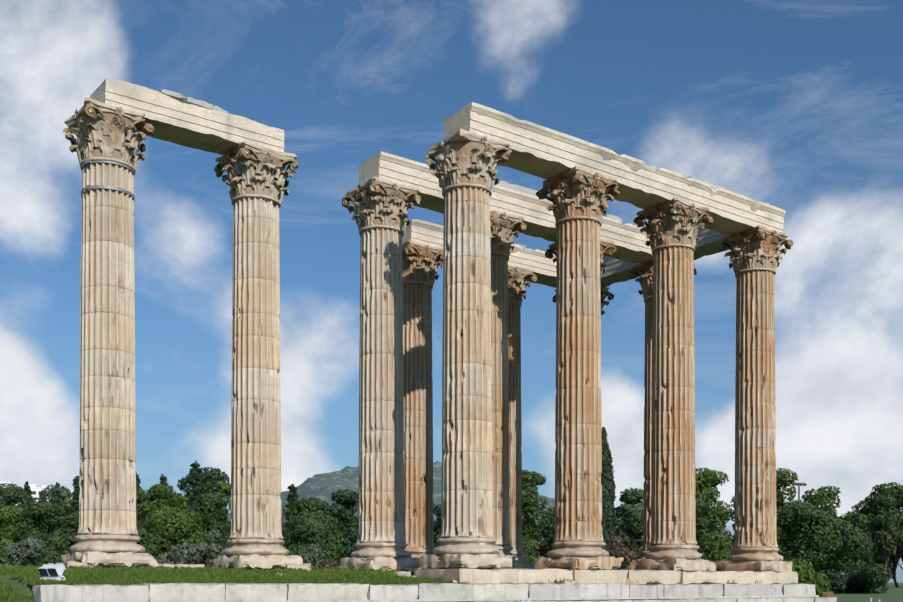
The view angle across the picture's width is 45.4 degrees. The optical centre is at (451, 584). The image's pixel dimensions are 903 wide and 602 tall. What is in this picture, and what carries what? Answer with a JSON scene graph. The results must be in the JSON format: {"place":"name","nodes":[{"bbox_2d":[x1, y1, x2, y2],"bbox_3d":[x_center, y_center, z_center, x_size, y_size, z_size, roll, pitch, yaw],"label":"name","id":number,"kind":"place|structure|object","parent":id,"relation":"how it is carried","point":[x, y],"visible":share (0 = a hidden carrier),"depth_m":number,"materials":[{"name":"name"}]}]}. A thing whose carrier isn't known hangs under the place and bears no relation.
{"place":"outdoors","nodes":[
{"label":"outdoors","id":0,"kind":"place"},
{"bbox_2d":[0,563,902,601],"bbox_3d":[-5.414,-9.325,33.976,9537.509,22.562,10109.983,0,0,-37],"label":"ground","id":1,"kind":"structure","parent":0,"point":[893,593],"depth_m":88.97,"materials":[{"name":"green plant"}]},
{"bbox_2d":[0,486,4,508],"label":"cypress tree","id":2,"kind":"object","parent":1,"relation":"on","point":[1,499],"visible":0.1,"depth_m":237.86,"materials":[{"name":"green plant"}]},
{"bbox_2d":[0,543,4,552],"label":"bush","id":3,"kind":"object","parent":1,"relation":"on","point":[2,546],"visible":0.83,"depth_m":119.23,"materials":[{"name":"green plant"}]},
{"bbox_2d":[0,551,10,563],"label":"palm","id":4,"kind":"object","parent":1,"relation":"on","point":[3,558],"visible":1,"depth_m":109.52,"materials":[{"name":"green plant"}]},
{"bbox_2d":[0,483,22,558],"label":"tree","id":5,"kind":"object","parent":1,"relation":"on","point":[11,493],"visible":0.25,"depth_m":345.80,"materials":[{"name":"green plant"}]},
{"bbox_2d":[0,505,27,560],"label":"broad tree","id":6,"kind":"object","parent":1,"relation":"on","point":[9,518],"visible":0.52,"depth_m":200.59,"materials":[{"name":"green plant"}]},
{"bbox_2d":[0,536,47,565],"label":"bush","id":7,"kind":"object","parent":1,"relation":"on","point":[26,553],"visible":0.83,"depth_m":128.06,"materials":[{"name":"green plant"}]},
{"bbox_2d":[0,482,50,504],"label":"apartment block","id":8,"kind":"structure","parent":1,"relation":"on","point":[35,490],"depth_m":413.73,"materials":[{"name":"white concrete"}]},
{"bbox_2d":[18,481,33,564],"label":"cypress tree","id":9,"kind":"object","parent":1,"relation":"on","point":[26,497],"visible":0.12,"depth_m":247.18,"materials":[{"name":"green plant"}]},
{"bbox_2d":[13,502,66,565],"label":"tree","id":10,"kind":"object","parent":1,"relation":"on","point":[43,525],"visible":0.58,"depth_m":197.05,"materials":[{"name":"green plant"}]},
{"bbox_2d":[35,490,46,564],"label":"cypress tree","id":11,"kind":"object","parent":1,"relation":"on","point":[42,498],"depth_m":247.57,"materials":[{"name":"green plant"}]},
{"bbox_2d":[38,563,65,580],"bbox_3d":[-10.749,-0.338,29.066,0.816,0.491,0.402,0,0,29],"label":"floodlight","id":12,"kind":"object","parent":1,"relation":"on","point":[52,571],"visible":0.94,"depth_m":28.95,"materials":[{"name":"white paint"}]},
{"bbox_2d":[40,536,70,564],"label":"bush","id":13,"kind":"object","parent":1,"relation":"on","point":[55,557],"visible":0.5,"depth_m":123.14,"materials":[{"name":"green plant"}]},
{"bbox_2d":[42,484,74,511],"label":"tree","id":14,"kind":"object","parent":1,"relation":"on","point":[65,492],"visible":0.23,"depth_m":359.93,"materials":[{"name":"green plant"}]},
{"bbox_2d":[50,482,67,550],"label":"cypress tree","id":15,"kind":"object","parent":1,"relation":"on","point":[56,499],"visible":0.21,"depth_m":232.63,"materials":[{"name":"green plant"}]},
{"bbox_2d":[49,498,76,527],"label":"tree","id":16,"kind":"object","parent":1,"relation":"on","point":[66,502],"depth_m":303.13,"materials":[{"name":"green plant"}]},
{"bbox_2d":[50,511,78,552],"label":"broad tree","id":17,"kind":"object","parent":1,"relation":"on","point":[68,534],"visible":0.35,"depth_m":186.33,"materials":[{"name":"green plant"}]},
{"bbox_2d":[67,476,79,550],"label":"conifer tree","id":18,"kind":"object","parent":1,"relation":"on","point":[75,493],"visible":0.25,"depth_m":237.91,"materials":[{"name":"green plant"}]},
{"bbox_2d":[61,97,157,567],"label":"column","id":19,"kind":"structure","parent":1,"relation":"on","point":[107,536],"depth_m":35.53,"materials":[{"name":"stone"}]},
{"bbox_2d":[81,159,134,200],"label":"metal bands","id":20,"kind":"object","parent":19,"relation":"attached to","point":[88,161],"visible":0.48,"depth_m":35.45,"materials":[{"name":"grey metal"}]},
{"bbox_2d":[90,79,785,287],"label":"architraves","id":21,"kind":"object","parent":19,"relation":"on","point":[540,151],"visible":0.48,"depth_m":42.31,"materials":[{"name":"stone"}]},
{"bbox_2d":[136,472,142,526],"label":"conifer tree","id":22,"kind":"object","parent":1,"relation":"on","point":[137,481],"visible":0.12,"depth_m":242.98,"materials":[{"name":"green plant"}]},
{"bbox_2d":[136,487,153,548],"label":"broad tree","id":23,"kind":"object","parent":1,"relation":"on","point":[143,508],"visible":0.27,"depth_m":212.61,"materials":[{"name":"green plant"}]},
{"bbox_2d":[141,543,158,555],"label":"bush","id":24,"kind":"object","parent":1,"relation":"on","point":[153,548],"visible":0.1,"depth_m":126.62,"materials":[{"name":"green plant"}]},
{"bbox_2d":[155,474,168,558],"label":"conifer tree","id":25,"kind":"object","parent":1,"relation":"on","point":[163,479],"visible":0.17,"depth_m":247.57,"materials":[{"name":"green plant"}]},
{"bbox_2d":[142,483,183,556],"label":"broad tree","id":26,"kind":"object","parent":1,"relation":"on","point":[160,493],"visible":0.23,"depth_m":221.56,"materials":[{"name":"green plant"}]},
{"bbox_2d":[137,505,214,563],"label":"tree","id":27,"kind":"object","parent":1,"relation":"on","point":[168,528],"visible":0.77,"depth_m":155.66,"materials":[{"name":"green plant"}]},
{"bbox_2d":[153,542,201,564],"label":"bush","id":28,"kind":"object","parent":1,"relation":"on","point":[168,557],"visible":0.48,"depth_m":128.80,"materials":[{"name":"green plant"}]},
{"bbox_2d":[175,493,206,566],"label":"tree","id":29,"kind":"object","parent":1,"relation":"on","point":[183,505],"visible":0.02,"depth_m":298.97,"materials":[{"name":"green plant"}]},
{"bbox_2d":[184,460,207,565],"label":"conifer tree","id":30,"kind":"object","parent":1,"relation":"on","point":[196,490],"visible":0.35,"depth_m":233.40,"materials":[{"name":"green plant"}]},
{"bbox_2d":[176,467,229,492],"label":"tree belt","id":31,"kind":"object","parent":1,"relation":"on","point":[206,473],"visible":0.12,"depth_m":343.20,"materials":[{"name":"green plant"}]},
{"bbox_2d":[191,529,226,568],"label":"bush","id":32,"kind":"object","parent":1,"relation":"on","point":[207,549],"visible":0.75,"depth_m":130.57,"materials":[{"name":"green plant"}]},
{"bbox_2d":[195,491,230,567],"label":"broad tree","id":33,"kind":"object","parent":1,"relation":"on","point":[210,510],"visible":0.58,"depth_m":212.44,"materials":[{"name":"green plant"}]},
{"bbox_2d":[203,480,230,547],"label":"tree","id":34,"kind":"object","parent":1,"relation":"on","point":[225,487],"visible":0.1,"depth_m":296.77,"materials":[{"name":"green plant"}]},
{"bbox_2d":[205,473,229,566],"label":"conifer tree","id":35,"kind":"object","parent":1,"relation":"on","point":[213,486],"visible":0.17,"depth_m":243.39,"materials":[{"name":"green plant"}]},
{"bbox_2d":[212,141,302,569],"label":"column","id":36,"kind":"structure","parent":1,"relation":"on","point":[257,176],"depth_m":38.86,"materials":[{"name":"stone"}]},
{"bbox_2d":[280,497,287,548],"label":"conifer tree","id":37,"kind":"object","parent":1,"relation":"on","point":[282,529],"depth_m":243.18,"materials":[{"name":"green plant"}]},
{"bbox_2d":[281,505,286,523],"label":"tree","id":38,"kind":"object","parent":1,"relation":"on","point":[283,508],"depth_m":361.24,"materials":[{"name":"green plant"}]},
{"bbox_2d":[282,508,287,530],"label":"tree","id":39,"kind":"object","parent":1,"relation":"on","point":[285,516],"depth_m":324.38,"materials":[{"name":"green plant"}]},
{"bbox_2d":[283,544,296,555],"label":"bush","id":40,"kind":"object","parent":1,"relation":"on","point":[292,553],"visible":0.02,"depth_m":132.90,"materials":[{"name":"green plant"}]},
{"bbox_2d":[283,484,298,549],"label":"conifer tree","id":41,"kind":"object","parent":1,"relation":"on","point":[293,495],"visible":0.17,"depth_m":248.63,"materials":[{"name":"green plant"}]},
{"bbox_2d":[283,496,333,553],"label":"broad tree","id":42,"kind":"object","parent":1,"relation":"on","point":[309,505],"visible":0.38,"depth_m":223.62,"materials":[{"name":"green plant"}]},
{"bbox_2d":[297,544,325,568],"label":"bush","id":43,"kind":"object","parent":1,"relation":"on","point":[311,556],"visible":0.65,"depth_m":128.66,"materials":[{"name":"green plant"}]},
{"bbox_2d":[286,511,350,566],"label":"pine tree","id":44,"kind":"object","parent":1,"relation":"on","point":[320,529],"visible":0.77,"depth_m":166.82,"materials":[{"name":"green plant"}]},
{"bbox_2d":[319,559,340,568],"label":"bush","id":45,"kind":"object","parent":1,"relation":"on","point":[328,563],"visible":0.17,"depth_m":118.97,"materials":[{"name":"green plant"}]},
{"bbox_2d":[42,561,638,584],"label":"marble fragments","id":46,"kind":"object","parent":1,"relation":"on","point":[399,572],"visible":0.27,"depth_m":38.66,"materials":[{"name":"beige stone"}]},
{"bbox_2d":[329,489,357,556],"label":"broad tree","id":47,"kind":"object","parent":1,"relation":"on","point":[344,511],"visible":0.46,"depth_m":226.64,"materials":[{"name":"green plant"}]},
{"bbox_2d":[336,527,357,562],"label":"tree","id":48,"kind":"object","parent":1,"relation":"on","point":[356,529],"visible":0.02,"depth_m":316.21,"materials":[{"name":"green plant"}]},
{"bbox_2d":[32,583,836,601],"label":"podium","id":49,"kind":"object","parent":1,"relation":"on","point":[341,592],"visible":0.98,"depth_m":35.05,"materials":[{"name":"stone"}]},
{"bbox_2d":[375,568,797,583],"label":"stylobate blocks","id":50,"kind":"structure","parent":49,"relation":"on","point":[500,575],"depth_m":40.86,"materials":[{"name":"stone"}]},
{"bbox_2d":[340,176,420,569],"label":"column","id":51,"kind":"structure","parent":50,"relation":"on","point":[381,206],"depth_m":42.19,"materials":[{"name":"stone"}]},
{"bbox_2d":[402,240,442,569],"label":"column","id":52,"kind":"structure","parent":50,"relation":"on","point":[420,264],"depth_m":49.86,"materials":[{"name":"stone"}]},
{"bbox_2d":[419,128,514,568],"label":"column","id":53,"kind":"structure","parent":50,"relation":"on","point":[467,162],"depth_m":37.82,"materials":[{"name":"stone"}]},
{"bbox_2d":[490,211,526,568],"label":"column","id":54,"kind":"structure","parent":50,"relation":"on","point":[502,224],"depth_m":45.56,"materials":[{"name":"stone"}]},
{"bbox_2d":[508,265,536,568],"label":"column","id":55,"kind":"structure","parent":50,"relation":"on","point":[517,284],"depth_m":53.29,"materials":[{"name":"stone"}]},
{"bbox_2d":[534,166,623,569],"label":"column","id":56,"kind":"structure","parent":50,"relation":"on","point":[579,205],"depth_m":41.16,"materials":[{"name":"stone"}]},
{"bbox_2d":[545,239,616,569],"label":"column","id":57,"kind":"structure","parent":50,"relation":"on","point":[607,247],"depth_m":49.27,"materials":[{"name":"stone"}]},
{"bbox_2d":[552,286,614,314],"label":"column","id":58,"kind":"structure","parent":50,"relation":"on","point":[604,293],"depth_m":56.99,"materials":[{"name":"stone"}]},
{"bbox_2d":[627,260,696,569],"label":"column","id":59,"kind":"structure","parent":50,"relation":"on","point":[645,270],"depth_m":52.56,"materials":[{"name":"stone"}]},
{"bbox_2d":[631,197,715,570],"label":"column","id":60,"kind":"structure","parent":50,"relation":"on","point":[673,227],"depth_m":44.50,"materials":[{"name":"stone"}]},
{"bbox_2d":[715,225,792,571],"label":"column","id":61,"kind":"structure","parent":50,"relation":"on","point":[754,259],"depth_m":47.84,"materials":[{"name":"stone"}]},
{"bbox_2d":[433,504,441,544],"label":"tree","id":62,"kind":"object","parent":1,"relation":"on","point":[438,524],"visible":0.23,"depth_m":300.31,"materials":[{"name":"green plant"}]},
{"bbox_2d":[226,461,725,554],"bbox_3d":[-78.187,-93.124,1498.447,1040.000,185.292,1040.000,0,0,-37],"label":"hill","id":63,"kind":"structure","parent":1,"relation":"on","point":[323,486],"depth_m":1364.12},
{"bbox_2d":[522,537,543,564],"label":"bush","id":64,"kind":"object","parent":1,"relation":"on","point":[531,548],"visible":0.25,"depth_m":138.59,"materials":[{"name":"green plant"}]},
{"bbox_2d":[522,514,544,563],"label":"tree","id":65,"kind":"object","parent":1,"relation":"on","point":[538,548],"depth_m":320.77,"materials":[{"name":"green plant"}]},
{"bbox_2d":[522,470,552,556],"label":"broad tree","id":66,"kind":"object","parent":1,"relation":"on","point":[531,500],"visible":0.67,"depth_m":216.10,"materials":[{"name":"green plant"}]},
{"bbox_2d":[527,509,548,557],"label":"tree","id":67,"kind":"object","parent":1,"relation":"on","point":[542,533],"depth_m":351.10,"materials":[{"name":"green plant"}]},
{"bbox_2d":[540,517,554,553],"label":"tree","id":68,"kind":"object","parent":1,"relation":"on","point":[548,540],"visible":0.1,"depth_m":319.42,"materials":[{"name":"green plant"}]},
{"bbox_2d":[541,506,554,556],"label":"tree","id":69,"kind":"object","parent":1,"relation":"on","point":[551,513],"visible":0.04,"depth_m":349.65,"materials":[{"name":"green plant"}]},
{"bbox_2d":[601,427,617,555],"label":"cypress tree","id":70,"kind":"object","parent":1,"relation":"on","point":[608,523],"visible":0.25,"depth_m":188.59,"materials":[{"name":"green plant"}]},
{"bbox_2d":[604,535,637,565],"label":"bush","id":71,"kind":"object","parent":1,"relation":"on","point":[617,551],"visible":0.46,"depth_m":139.78,"materials":[{"name":"brown plant"}]},
{"bbox_2d":[614,487,643,569],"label":"broad tree","id":72,"kind":"object","parent":1,"relation":"on","point":[633,528],"visible":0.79,"depth_m":213.63,"materials":[{"name":"green plant"}]},
{"bbox_2d":[615,502,643,569],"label":"tree","id":73,"kind":"object","parent":1,"relation":"on","point":[639,544],"visible":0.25,"depth_m":303.48,"materials":[{"name":"green plant"}]},
{"bbox_2d":[695,494,710,544],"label":"broad tree","id":74,"kind":"object","parent":1,"relation":"on","point":[701,527],"visible":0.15,"depth_m":189.22,"materials":[{"name":"green plant"}]},
{"bbox_2d":[695,467,732,552],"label":"broad tree","id":75,"kind":"object","parent":1,"relation":"on","point":[706,480],"visible":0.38,"depth_m":203.25,"materials":[{"name":"green plant"}]},
{"bbox_2d":[698,531,733,570],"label":"bush","id":76,"kind":"object","parent":1,"relation":"on","point":[725,547],"visible":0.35,"depth_m":147.78,"materials":[{"name":"green plant"}]},
{"bbox_2d":[701,509,732,557],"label":"tree","id":77,"kind":"object","parent":1,"relation":"on","point":[729,534],"visible":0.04,"depth_m":314.23,"materials":[{"name":"green plant"}]},
{"bbox_2d":[730,496,734,544],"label":"tree","id":78,"kind":"object","parent":1,"relation":"on","point":[732,500],"depth_m":369.10,"materials":[{"name":"green plant"}]},
{"bbox_2d":[731,524,734,544],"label":"tree","id":79,"kind":"object","parent":1,"relation":"on","point":[732,539],"depth_m":317.17,"materials":[{"name":"green plant"}]},
{"bbox_2d":[728,493,777,524],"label":"broad tree","id":80,"kind":"object","parent":1,"relation":"on","point":[732,517],"depth_m":214.27,"materials":[{"name":"green plant"}]},
{"bbox_2d":[782,556,791,561],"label":"bush","id":81,"kind":"object","parent":1,"relation":"on","point":[788,558],"visible":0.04,"depth_m":149.77,"materials":[{"name":"green plant"}]},
{"bbox_2d":[776,468,798,547],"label":"broad tree","id":82,"kind":"object","parent":1,"relation":"on","point":[781,482],"visible":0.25,"depth_m":204.40,"materials":[{"name":"green plant"}]},
{"bbox_2d":[780,499,811,554],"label":"tree","id":83,"kind":"object","parent":1,"relation":"on","point":[796,501],"depth_m":318.12,"materials":[{"name":"green plant"}]},
{"bbox_2d":[791,482,806,502],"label":"floodlight mast","id":84,"kind":"object","parent":1,"relation":"on","point":[798,484],"visible":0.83,"depth_m":200.50,"materials":[{"name":"grey metal"}]},
{"bbox_2d":[787,558,830,591],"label":"bush","id":85,"kind":"object","parent":1,"relation":"on","point":[806,575],"visible":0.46,"depth_m":139.49,"materials":[{"name":"green plant"}]},
{"bbox_2d":[777,502,850,568],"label":"tree","id":86,"kind":"object","parent":1,"relation":"on","point":[816,538],"visible":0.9,"depth_m":177.72,"materials":[{"name":"green plant"}]},
{"bbox_2d":[801,485,841,515],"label":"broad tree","id":87,"kind":"object","parent":1,"relation":"on","point":[823,497],"visible":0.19,"depth_m":355.30,"materials":[{"name":"green plant"}]},
{"bbox_2d":[814,507,845,573],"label":"conifer tree","id":88,"kind":"object","parent":1,"relation":"on","point":[826,509],"visible":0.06,"depth_m":230.19,"materials":[{"name":"green plant"}]},
{"bbox_2d":[814,520,869,574],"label":"broad tree","id":89,"kind":"object","parent":1,"relation":"on","point":[857,539],"visible":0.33,"depth_m":187.83,"materials":[{"name":"green plant"}]},
{"bbox_2d":[812,569,887,593],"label":"bush","id":90,"kind":"object","parent":1,"relation":"on","point":[843,584],"visible":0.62,"depth_m":148.45,"materials":[{"name":"green plant"}]},
{"bbox_2d":[838,511,869,555],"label":"tree","id":91,"kind":"object","parent":1,"relation":"on","point":[848,516],"visible":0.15,"depth_m":311.29,"materials":[{"name":"green plant"}]},
{"bbox_2d":[847,513,867,582],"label":"conifer tree","id":92,"kind":"object","parent":1,"relation":"on","point":[855,520],"visible":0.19,"depth_m":260.68,"materials":[{"name":"green plant"}]},
{"bbox_2d":[862,521,873,566],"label":"cypress tree","id":93,"kind":"object","parent":1,"relation":"on","point":[869,558],"visible":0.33,"depth_m":270.64,"materials":[{"name":"green plant"}]},
{"bbox_2d":[856,564,891,593],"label":"bush","id":94,"kind":"object","parent":1,"relation":"on","point":[871,576],"visible":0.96,"depth_m":144.24,"materials":[{"name":"green plant"}]},
{"bbox_2d":[851,498,896,578],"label":"tree","id":95,"kind":"object","parent":1,"relation":"on","point":[868,511],"visible":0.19,"depth_m":368.65,"materials":[{"name":"green plant"}]},
{"bbox_2d":[864,482,902,587],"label":"tree","id":96,"kind":"object","parent":1,"relation":"on","point":[895,492],"visible":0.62,"depth_m":323.10,"materials":[{"name":"green plant"}]},
{"bbox_2d":[868,495,902,586],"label":"broad tree","id":97,"kind":"object","parent":1,"relation":"on","point":[879,525],"visible":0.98,"depth_m":170.43,"materials":[{"name":"green plant"}]},
{"bbox_2d":[895,497,902,569],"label":"tree belt","id":98,"kind":"object","parent":1,"relation":"on","point":[899,508],"visible":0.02,"depth_m":367.69,"materials":[{"name":"green plant"}]},
{"bbox_2d":[0,0,902,582],"label":"sky","id":99,"kind":"structure","parent":0,"point":[795,107],"materials":[{"name":"blue"}]},
{"bbox_2d":[822,591,832,596],"bbox_3d":[20.936,0.844,61.867,1.800,0.950,0.510,0,0,19],"label":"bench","id":100,"kind":"object","parent":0,"point":[830,594],"visible":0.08,"depth_m":61.40,"materials":[{"name":"brown wood"}]}
]}

